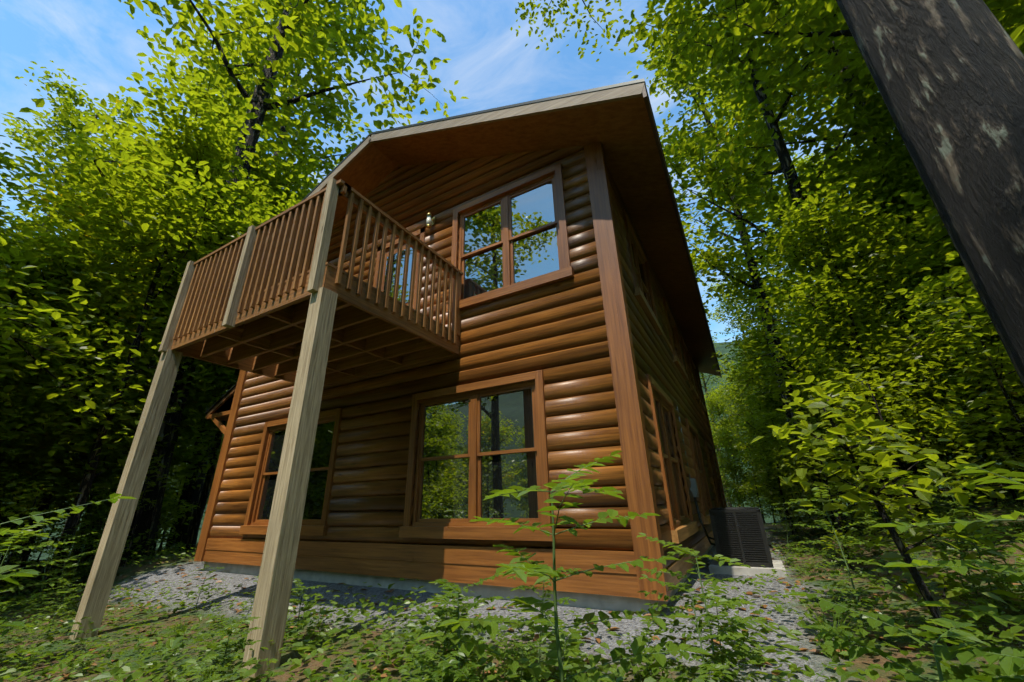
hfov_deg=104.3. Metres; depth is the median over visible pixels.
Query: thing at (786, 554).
weed
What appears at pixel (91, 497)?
sap
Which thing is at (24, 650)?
cover
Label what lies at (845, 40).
tree
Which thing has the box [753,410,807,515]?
shrub
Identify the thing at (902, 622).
plant
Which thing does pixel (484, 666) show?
cover
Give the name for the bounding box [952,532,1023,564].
cover
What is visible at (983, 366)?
sapling
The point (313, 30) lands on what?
tree
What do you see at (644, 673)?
weed
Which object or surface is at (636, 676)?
weed
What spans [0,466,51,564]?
sap
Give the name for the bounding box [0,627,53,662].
cover
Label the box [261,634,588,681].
plants
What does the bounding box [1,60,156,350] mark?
tree
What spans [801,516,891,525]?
cover
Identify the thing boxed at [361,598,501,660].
cover
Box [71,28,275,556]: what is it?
tree
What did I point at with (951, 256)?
tree
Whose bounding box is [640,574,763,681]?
sapling
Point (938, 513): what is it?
cover
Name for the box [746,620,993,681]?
plant
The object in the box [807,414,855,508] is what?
sap
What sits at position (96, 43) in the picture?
sky
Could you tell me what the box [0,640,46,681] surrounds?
cover
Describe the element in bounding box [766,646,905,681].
cover
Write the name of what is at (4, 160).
tree
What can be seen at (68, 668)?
cover
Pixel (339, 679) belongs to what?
weed
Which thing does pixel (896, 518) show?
cover
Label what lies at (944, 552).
cover
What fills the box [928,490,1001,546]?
shrub
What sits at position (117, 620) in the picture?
cover
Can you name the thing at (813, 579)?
cover
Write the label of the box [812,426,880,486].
sap
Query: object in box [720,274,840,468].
tree
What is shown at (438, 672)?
weed
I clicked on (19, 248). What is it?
tree
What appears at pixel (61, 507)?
sap
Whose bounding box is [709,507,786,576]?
ac unit
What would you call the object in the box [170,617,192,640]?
weed
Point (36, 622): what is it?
cover
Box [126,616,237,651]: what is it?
cover
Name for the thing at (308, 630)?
cover
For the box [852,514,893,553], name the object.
weed
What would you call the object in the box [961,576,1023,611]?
cover
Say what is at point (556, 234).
cabin
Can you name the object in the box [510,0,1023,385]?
tree
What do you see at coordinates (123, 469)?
tree
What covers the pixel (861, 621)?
cover
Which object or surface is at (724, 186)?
tree
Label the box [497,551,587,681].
sapling
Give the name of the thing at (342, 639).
weed
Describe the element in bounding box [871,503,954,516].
cover
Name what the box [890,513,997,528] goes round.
cover
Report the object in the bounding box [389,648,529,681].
cover
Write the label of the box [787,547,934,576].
cover
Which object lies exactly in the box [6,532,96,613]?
sapling
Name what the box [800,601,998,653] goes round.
cover
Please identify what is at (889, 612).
cover
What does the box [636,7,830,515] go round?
tree
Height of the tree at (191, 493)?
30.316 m
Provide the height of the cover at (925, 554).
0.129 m
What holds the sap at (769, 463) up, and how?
on the ground
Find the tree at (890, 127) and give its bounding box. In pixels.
[821,11,1023,264]
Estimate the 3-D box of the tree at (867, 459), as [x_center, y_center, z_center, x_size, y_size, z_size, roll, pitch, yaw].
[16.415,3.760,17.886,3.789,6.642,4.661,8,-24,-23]
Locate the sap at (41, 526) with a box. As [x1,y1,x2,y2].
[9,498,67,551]
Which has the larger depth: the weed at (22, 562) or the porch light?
the weed at (22, 562)
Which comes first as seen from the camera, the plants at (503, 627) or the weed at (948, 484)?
the plants at (503, 627)
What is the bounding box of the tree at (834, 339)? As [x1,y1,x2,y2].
[711,177,1010,519]
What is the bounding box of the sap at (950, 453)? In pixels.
[920,417,978,489]
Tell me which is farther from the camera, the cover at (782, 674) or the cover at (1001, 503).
the cover at (1001, 503)
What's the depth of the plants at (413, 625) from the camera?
2.73 m
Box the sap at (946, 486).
[915,428,981,488]
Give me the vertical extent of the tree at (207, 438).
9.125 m
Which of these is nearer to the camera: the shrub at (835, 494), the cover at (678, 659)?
the cover at (678, 659)
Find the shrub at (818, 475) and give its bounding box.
[768,421,878,532]
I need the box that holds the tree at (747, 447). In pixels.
[732,440,772,522]
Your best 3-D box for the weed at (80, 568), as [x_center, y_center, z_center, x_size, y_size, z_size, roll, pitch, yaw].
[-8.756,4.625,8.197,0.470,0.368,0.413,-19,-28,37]
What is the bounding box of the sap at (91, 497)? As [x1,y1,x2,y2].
[56,455,119,561]
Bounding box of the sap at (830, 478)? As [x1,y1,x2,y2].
[822,456,849,501]
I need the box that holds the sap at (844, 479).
[825,460,859,507]
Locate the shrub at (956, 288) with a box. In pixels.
[894,266,1023,502]
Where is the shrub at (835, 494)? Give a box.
[780,439,903,569]
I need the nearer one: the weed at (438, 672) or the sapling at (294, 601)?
the weed at (438, 672)
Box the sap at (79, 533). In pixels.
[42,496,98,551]
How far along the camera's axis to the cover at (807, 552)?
6.37 m
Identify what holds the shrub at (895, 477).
on the ground
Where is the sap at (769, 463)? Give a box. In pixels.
[745,449,779,521]
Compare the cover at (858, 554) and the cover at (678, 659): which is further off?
the cover at (858, 554)
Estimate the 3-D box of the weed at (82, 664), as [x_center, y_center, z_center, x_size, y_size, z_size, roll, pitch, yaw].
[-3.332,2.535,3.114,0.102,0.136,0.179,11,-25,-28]
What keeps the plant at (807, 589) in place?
on the ground
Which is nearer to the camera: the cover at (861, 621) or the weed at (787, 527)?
the cover at (861, 621)
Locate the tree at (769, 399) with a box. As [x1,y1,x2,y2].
[707,315,838,514]
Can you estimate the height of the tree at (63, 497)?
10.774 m
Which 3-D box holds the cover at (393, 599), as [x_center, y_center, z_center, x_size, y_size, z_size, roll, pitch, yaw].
[-1.566,2.644,4.042,1.475,0.256,1.488,-3,-22,3]
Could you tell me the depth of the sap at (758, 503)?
20.84 m
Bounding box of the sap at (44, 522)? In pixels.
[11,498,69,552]
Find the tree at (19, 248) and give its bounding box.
[0,225,89,486]
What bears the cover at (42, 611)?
on the ground
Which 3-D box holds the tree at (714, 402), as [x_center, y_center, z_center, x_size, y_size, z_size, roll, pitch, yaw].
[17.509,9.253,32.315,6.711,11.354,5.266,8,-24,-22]
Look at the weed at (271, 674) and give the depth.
2.17 m
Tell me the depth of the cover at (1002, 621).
2.18 m
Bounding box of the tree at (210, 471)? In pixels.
[61,143,329,551]
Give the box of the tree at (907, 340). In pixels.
[882,289,999,458]
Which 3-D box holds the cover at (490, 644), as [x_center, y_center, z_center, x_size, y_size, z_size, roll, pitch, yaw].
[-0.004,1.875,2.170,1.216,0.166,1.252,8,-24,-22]
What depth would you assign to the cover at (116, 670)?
2.37 m
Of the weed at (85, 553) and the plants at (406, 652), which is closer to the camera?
the plants at (406, 652)
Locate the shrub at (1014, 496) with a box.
[915,371,1022,502]
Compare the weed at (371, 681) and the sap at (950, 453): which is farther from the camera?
the sap at (950, 453)
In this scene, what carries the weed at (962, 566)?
on the ground
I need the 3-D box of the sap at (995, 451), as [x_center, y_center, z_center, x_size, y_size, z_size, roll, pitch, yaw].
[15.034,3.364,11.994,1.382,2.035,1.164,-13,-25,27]
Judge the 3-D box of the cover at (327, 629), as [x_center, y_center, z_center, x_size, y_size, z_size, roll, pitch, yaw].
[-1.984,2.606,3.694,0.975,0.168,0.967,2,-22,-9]
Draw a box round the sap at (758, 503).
[748,488,770,519]
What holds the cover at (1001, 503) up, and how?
on the ground
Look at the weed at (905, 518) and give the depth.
5.54 m
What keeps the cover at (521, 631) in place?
on the ground
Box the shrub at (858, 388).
[810,372,933,535]
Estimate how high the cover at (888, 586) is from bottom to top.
0.205 m
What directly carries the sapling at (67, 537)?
on the ground
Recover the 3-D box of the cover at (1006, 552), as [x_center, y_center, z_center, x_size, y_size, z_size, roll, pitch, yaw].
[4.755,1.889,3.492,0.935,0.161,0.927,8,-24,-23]
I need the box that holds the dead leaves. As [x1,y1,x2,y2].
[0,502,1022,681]
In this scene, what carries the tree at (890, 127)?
on the ground
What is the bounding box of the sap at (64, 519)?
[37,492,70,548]
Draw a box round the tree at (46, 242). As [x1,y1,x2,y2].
[0,194,182,529]
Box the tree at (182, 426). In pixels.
[84,390,219,552]
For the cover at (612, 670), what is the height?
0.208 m
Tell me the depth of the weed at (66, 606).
4.46 m
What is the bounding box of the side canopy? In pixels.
[205,383,236,434]
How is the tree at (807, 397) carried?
on the ground
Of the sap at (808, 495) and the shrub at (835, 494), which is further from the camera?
the sap at (808, 495)
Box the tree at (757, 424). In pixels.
[737,409,798,519]
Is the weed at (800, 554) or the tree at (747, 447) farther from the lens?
the tree at (747, 447)
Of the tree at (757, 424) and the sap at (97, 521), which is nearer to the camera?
the sap at (97, 521)
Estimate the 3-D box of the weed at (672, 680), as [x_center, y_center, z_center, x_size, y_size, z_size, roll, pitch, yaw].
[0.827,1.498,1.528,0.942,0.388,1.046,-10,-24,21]
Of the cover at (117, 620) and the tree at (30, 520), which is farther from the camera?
the tree at (30, 520)
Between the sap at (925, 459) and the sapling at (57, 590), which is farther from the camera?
the sap at (925, 459)
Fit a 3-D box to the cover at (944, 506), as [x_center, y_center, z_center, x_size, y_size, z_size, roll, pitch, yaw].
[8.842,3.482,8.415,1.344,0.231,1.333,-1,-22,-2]
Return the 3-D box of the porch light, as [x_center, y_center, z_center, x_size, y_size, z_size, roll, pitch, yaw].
[-1.412,-2.070,6.852,0.121,0.320,0.185,-13,-25,27]
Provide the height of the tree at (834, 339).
7.491 m
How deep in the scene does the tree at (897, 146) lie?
11.31 m
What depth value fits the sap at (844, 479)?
15.00 m
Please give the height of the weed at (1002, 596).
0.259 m
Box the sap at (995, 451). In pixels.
[979,432,1009,468]
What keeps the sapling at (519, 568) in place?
on the ground
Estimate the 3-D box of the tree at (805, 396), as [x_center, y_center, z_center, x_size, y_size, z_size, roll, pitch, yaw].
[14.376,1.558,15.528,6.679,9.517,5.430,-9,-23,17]
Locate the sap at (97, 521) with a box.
[50,466,176,532]
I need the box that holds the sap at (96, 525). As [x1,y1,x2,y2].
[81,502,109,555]
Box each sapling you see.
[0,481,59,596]
[399,573,503,681]
[415,450,711,681]
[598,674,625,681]
[637,533,778,681]
[914,322,1023,479]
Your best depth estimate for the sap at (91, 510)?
11.31 m
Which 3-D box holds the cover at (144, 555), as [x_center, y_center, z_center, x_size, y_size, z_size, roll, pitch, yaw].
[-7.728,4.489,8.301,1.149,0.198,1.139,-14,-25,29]
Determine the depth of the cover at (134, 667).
3.04 m
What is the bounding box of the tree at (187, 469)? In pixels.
[164,409,223,523]
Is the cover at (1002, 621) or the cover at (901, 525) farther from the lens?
the cover at (901, 525)
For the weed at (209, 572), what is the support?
on the ground
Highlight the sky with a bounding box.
[0,0,892,342]
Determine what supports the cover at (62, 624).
on the ground
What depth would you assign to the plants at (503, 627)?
2.74 m
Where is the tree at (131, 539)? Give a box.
[81,457,186,566]
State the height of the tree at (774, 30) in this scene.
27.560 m
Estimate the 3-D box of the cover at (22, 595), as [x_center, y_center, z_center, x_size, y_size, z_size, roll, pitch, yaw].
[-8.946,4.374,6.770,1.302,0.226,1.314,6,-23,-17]
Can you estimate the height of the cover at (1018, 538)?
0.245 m
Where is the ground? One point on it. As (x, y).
(134, 576)
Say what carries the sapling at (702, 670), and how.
on the ground
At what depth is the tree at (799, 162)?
37.29 m
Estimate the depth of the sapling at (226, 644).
2.54 m
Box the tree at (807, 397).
[765,340,872,504]
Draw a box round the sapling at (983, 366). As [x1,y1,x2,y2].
[914,322,1023,479]
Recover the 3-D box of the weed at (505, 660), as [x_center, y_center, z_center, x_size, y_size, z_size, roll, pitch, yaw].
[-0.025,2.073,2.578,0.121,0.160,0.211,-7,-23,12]
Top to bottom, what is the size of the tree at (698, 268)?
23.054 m
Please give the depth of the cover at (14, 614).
4.95 m
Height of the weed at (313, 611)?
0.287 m
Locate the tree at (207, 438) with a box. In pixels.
[173,295,239,475]
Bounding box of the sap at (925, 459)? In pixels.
[905,430,950,491]
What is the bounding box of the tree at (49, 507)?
[1,427,77,554]
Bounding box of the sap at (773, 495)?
[763,481,814,532]
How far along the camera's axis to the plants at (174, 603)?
4.30 m
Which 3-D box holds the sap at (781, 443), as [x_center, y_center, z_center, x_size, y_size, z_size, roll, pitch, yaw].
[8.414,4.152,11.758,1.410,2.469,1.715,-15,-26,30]
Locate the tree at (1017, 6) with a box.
[983,0,1023,52]
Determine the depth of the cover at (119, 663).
2.81 m
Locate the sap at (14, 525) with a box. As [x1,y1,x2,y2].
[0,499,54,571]
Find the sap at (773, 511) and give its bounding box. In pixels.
[761,490,780,522]
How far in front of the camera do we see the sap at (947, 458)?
11.51 m
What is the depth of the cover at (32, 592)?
6.80 m
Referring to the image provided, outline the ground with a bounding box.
[0,342,1023,681]
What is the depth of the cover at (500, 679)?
2.31 m
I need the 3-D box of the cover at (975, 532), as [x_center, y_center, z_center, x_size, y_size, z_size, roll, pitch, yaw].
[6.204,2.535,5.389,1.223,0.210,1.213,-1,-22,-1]
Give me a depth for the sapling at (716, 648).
2.09 m
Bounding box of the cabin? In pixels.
[194,78,726,613]
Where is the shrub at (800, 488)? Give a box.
[767,417,844,530]
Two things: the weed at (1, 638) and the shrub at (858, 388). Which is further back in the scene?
the shrub at (858, 388)
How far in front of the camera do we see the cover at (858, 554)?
5.34 m
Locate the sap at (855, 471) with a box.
[836,447,876,500]
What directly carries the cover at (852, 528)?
on the ground
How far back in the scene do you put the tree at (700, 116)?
28.22 m
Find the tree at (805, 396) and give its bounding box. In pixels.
[774,291,941,462]
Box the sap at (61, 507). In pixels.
[39,447,115,557]
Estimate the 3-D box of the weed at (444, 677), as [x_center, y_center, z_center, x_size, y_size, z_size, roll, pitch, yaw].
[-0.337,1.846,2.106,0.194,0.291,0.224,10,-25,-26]
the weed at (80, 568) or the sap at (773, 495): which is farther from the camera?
the sap at (773, 495)
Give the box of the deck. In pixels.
[69,178,462,676]
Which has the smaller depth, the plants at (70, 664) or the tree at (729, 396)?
the plants at (70, 664)
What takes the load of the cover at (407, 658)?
on the ground
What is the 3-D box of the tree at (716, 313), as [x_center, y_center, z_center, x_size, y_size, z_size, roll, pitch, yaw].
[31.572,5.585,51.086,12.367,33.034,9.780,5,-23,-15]
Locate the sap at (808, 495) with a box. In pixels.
[803,485,826,518]
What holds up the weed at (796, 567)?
on the ground
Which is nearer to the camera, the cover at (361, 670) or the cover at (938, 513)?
the cover at (361, 670)
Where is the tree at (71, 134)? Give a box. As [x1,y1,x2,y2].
[0,105,242,573]
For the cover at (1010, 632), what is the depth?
1.90 m
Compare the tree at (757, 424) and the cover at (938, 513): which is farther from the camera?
the tree at (757, 424)
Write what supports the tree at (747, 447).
on the ground
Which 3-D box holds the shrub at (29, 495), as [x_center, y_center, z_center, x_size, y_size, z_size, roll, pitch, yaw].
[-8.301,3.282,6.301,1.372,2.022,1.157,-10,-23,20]
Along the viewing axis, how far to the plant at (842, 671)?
2.38 m
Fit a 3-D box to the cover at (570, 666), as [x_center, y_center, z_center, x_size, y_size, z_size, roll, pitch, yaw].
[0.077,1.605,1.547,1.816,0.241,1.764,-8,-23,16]
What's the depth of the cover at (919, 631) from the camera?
2.08 m
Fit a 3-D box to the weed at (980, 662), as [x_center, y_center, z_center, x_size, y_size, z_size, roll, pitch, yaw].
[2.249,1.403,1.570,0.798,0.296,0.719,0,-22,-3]
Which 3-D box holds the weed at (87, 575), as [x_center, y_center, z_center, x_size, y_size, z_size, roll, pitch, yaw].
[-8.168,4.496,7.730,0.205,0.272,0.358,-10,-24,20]
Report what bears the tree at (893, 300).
on the ground
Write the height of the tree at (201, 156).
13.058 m
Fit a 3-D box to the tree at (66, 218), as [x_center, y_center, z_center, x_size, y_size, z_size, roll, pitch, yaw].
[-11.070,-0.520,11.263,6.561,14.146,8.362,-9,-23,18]
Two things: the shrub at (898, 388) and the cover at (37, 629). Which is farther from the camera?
the shrub at (898, 388)
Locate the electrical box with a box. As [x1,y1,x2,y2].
[676,400,714,545]
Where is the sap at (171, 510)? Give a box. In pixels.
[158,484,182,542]
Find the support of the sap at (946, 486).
on the ground
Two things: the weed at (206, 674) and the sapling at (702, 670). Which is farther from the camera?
the weed at (206, 674)
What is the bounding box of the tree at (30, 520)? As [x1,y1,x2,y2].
[0,426,84,564]
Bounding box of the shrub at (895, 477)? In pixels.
[750,372,1023,645]
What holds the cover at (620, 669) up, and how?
on the ground
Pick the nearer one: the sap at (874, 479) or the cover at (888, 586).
the cover at (888, 586)
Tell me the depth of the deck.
4.65 m
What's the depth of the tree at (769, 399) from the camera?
21.45 m
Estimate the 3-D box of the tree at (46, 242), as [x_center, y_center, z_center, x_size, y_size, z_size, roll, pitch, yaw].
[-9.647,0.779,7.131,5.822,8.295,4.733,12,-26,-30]
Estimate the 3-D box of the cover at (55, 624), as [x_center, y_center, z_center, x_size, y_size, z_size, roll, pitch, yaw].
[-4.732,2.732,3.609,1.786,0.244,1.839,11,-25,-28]
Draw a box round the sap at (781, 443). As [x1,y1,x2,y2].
[769,442,820,517]
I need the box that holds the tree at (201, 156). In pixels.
[0,48,314,595]
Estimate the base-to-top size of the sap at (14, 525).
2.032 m
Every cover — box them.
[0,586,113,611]
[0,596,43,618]
[0,598,81,628]
[0,606,74,634]
[0,613,75,640]
[0,625,63,673]
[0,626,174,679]
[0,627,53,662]
[0,632,227,681]
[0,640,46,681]
[0,642,105,678]
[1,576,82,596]
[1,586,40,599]
[1,613,116,664]
[1,617,101,649]
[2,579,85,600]
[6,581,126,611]
[7,617,88,676]
[11,606,141,640]
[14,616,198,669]
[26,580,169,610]
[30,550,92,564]
[31,605,139,636]
[40,645,211,681]
[52,669,110,681]
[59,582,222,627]
[71,620,193,659]
[74,652,255,681]
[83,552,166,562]
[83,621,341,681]
[84,634,247,681]
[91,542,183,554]
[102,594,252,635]
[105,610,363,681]
[108,614,315,681]
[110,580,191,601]
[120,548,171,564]
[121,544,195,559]
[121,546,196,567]
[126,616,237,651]
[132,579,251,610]
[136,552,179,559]
[173,629,290,668]
[201,616,337,661]
[221,654,407,681]
[229,605,350,641]
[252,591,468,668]
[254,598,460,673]
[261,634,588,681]
[281,641,579,681]
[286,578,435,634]
[287,591,387,625]
[293,664,405,681]
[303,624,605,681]
[334,620,474,681]
[335,593,467,642]
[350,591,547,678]
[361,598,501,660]
[380,615,562,681]
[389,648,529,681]
[401,641,618,681]
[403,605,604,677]
[408,651,709,681]
[412,653,690,681]
[429,592,609,655]
[471,642,636,681]
[473,629,714,681]
[495,638,680,681]
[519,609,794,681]
[621,641,796,681]
[675,642,879,681]
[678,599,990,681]
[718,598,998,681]
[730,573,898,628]
[746,565,860,596]
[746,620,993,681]
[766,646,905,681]
[768,589,936,637]
[770,541,866,560]
[775,587,999,650]
[782,559,866,578]
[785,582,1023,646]
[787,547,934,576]
[792,540,932,564]
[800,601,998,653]
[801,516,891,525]
[805,516,882,531]
[805,529,865,537]
[812,556,1016,603]
[831,520,949,542]
[855,512,937,527]
[858,521,946,532]
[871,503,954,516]
[872,538,1023,565]
[874,510,979,523]
[875,583,1023,621]
[883,618,1023,680]
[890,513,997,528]
[896,513,1023,536]
[896,605,1023,676]
[904,512,975,521]
[904,520,1023,539]
[909,549,1023,564]
[911,500,974,511]
[916,502,1023,517]
[933,587,1023,667]
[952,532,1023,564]
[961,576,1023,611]
[968,499,1023,505]
[982,544,1019,566]
[1000,528,1023,541]
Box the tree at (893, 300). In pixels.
[758,156,1019,499]
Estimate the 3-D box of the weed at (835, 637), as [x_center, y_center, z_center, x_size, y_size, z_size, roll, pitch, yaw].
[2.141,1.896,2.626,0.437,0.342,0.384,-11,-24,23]
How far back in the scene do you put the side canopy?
8.96 m
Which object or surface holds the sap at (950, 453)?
on the ground
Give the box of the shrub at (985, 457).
[947,432,1018,505]
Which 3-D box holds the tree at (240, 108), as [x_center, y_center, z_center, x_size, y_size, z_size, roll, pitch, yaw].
[-15.523,-1.583,18.317,7.684,21.234,9.161,13,-26,-31]
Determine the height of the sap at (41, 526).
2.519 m
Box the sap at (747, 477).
[738,476,775,522]
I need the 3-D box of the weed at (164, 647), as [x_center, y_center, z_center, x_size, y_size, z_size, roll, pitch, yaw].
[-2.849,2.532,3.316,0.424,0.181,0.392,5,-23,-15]
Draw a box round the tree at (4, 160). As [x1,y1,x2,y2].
[0,135,58,412]
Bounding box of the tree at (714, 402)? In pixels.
[704,389,755,504]
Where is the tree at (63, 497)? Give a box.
[1,312,197,524]
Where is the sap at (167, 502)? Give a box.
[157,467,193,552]
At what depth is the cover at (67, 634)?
3.54 m
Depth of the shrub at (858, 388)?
6.45 m
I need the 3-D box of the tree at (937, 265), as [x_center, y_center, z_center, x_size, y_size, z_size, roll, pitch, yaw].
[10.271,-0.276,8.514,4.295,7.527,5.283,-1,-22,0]
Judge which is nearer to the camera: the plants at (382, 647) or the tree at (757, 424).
the plants at (382, 647)
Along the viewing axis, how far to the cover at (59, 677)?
2.46 m
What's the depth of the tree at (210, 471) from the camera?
11.49 m
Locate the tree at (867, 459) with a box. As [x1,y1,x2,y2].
[822,379,939,474]
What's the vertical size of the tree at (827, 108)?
33.744 m
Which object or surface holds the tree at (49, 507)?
on the ground
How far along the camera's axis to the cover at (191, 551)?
8.79 m
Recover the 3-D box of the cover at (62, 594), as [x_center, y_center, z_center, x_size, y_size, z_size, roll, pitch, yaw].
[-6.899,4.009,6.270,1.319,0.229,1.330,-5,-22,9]
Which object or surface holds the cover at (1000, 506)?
on the ground
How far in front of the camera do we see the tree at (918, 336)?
17.51 m
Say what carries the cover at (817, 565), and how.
on the ground
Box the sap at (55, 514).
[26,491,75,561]
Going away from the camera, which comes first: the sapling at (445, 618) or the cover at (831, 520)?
the sapling at (445, 618)
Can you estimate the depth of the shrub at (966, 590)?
2.55 m
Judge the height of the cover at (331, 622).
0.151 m
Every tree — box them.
[0,135,58,412]
[0,194,182,529]
[0,225,89,486]
[0,426,84,564]
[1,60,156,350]
[1,312,197,524]
[1,427,77,554]
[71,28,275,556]
[81,457,186,566]
[84,390,219,552]
[87,391,179,521]
[103,105,242,531]
[118,0,468,561]
[164,0,399,551]
[164,409,223,523]
[173,295,239,475]
[301,158,339,190]
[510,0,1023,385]
[606,0,980,510]
[634,0,1007,311]
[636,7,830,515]
[661,143,741,378]
[682,5,1023,483]
[684,21,884,494]
[699,324,737,506]
[702,271,791,517]
[704,389,755,504]
[720,274,840,468]
[732,440,772,522]
[737,409,798,519]
[754,297,857,459]
[765,340,872,504]
[774,291,941,462]
[777,10,913,239]
[778,132,895,311]
[801,131,1023,425]
[816,0,1023,104]
[821,11,1023,264]
[822,379,939,474]
[835,197,1023,442]
[882,289,999,458]
[883,280,1010,467]
[931,242,1023,469]
[983,0,1023,52]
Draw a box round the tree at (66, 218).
[0,96,246,586]
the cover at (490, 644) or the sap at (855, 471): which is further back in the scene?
the sap at (855, 471)
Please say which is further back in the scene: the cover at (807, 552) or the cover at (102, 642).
the cover at (807, 552)
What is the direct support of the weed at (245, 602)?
on the ground
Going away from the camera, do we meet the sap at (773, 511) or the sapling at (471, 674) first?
the sapling at (471, 674)
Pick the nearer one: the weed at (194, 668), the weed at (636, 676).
the weed at (194, 668)
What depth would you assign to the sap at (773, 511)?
16.51 m
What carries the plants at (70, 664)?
on the ground
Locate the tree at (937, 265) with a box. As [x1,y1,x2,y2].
[835,197,1023,442]
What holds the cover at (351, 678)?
on the ground
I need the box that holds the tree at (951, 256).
[931,242,1023,469]
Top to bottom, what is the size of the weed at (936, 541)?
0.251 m
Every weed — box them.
[0,493,135,681]
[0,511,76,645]
[0,528,23,535]
[0,531,54,594]
[0,605,56,641]
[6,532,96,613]
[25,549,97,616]
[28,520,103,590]
[31,577,86,634]
[47,533,100,593]
[54,585,120,611]
[76,557,93,576]
[76,653,97,673]
[81,565,90,579]
[130,627,203,657]
[132,654,222,681]
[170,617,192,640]
[184,561,224,610]
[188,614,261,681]
[195,660,221,681]
[235,591,255,627]
[240,576,258,610]
[260,658,292,681]
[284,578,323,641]
[312,605,328,638]
[318,627,360,649]
[332,677,353,681]
[341,657,387,681]
[408,641,480,681]
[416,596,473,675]
[436,656,462,681]
[437,619,465,658]
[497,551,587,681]
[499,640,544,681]
[499,645,517,678]
[616,636,837,681]
[623,629,660,681]
[633,651,668,681]
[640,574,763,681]
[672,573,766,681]
[760,496,805,551]
[773,550,826,571]
[776,543,794,565]
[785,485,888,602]
[788,592,1023,681]
[791,542,802,556]
[797,597,865,659]
[835,484,878,527]
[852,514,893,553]
[870,461,1023,625]
[889,507,921,545]
[904,526,952,543]
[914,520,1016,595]
[917,460,992,520]
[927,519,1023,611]
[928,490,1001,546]
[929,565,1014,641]
[931,514,954,531]
[952,504,974,534]
[970,656,1006,675]
[974,531,1023,586]
[979,563,1023,601]
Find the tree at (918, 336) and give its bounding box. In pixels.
[883,280,1010,467]
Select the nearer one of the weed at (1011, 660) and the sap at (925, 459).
the weed at (1011, 660)
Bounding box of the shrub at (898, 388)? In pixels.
[864,344,1023,519]
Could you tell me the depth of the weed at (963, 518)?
5.25 m
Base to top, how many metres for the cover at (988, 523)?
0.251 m
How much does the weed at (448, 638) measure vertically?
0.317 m
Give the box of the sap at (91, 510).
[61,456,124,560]
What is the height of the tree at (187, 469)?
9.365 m
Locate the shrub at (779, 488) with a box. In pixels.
[742,445,820,534]
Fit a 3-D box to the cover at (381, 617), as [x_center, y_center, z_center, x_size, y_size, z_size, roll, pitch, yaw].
[-0.981,2.466,3.623,1.116,0.193,1.125,-19,-28,37]
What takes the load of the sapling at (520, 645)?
on the ground
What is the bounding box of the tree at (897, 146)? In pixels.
[801,131,1023,425]
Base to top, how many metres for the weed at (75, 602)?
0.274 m
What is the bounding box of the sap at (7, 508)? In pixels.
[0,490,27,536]
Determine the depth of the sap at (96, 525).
14.16 m
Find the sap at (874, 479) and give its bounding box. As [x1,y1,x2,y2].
[851,459,886,500]
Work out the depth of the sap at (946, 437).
11.72 m
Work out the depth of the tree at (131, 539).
8.55 m
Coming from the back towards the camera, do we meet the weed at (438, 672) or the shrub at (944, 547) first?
the shrub at (944, 547)
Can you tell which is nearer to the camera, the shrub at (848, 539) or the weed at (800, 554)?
the shrub at (848, 539)
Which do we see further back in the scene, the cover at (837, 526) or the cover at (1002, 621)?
the cover at (837, 526)
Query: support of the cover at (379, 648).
on the ground
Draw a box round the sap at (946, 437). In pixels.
[909,372,987,490]
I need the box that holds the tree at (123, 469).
[87,391,179,521]
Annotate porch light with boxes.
[425,212,435,228]
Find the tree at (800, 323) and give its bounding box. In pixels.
[754,297,857,459]
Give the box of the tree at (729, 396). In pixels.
[711,353,783,520]
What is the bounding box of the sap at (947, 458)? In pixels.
[909,406,984,484]
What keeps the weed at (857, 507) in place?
on the ground

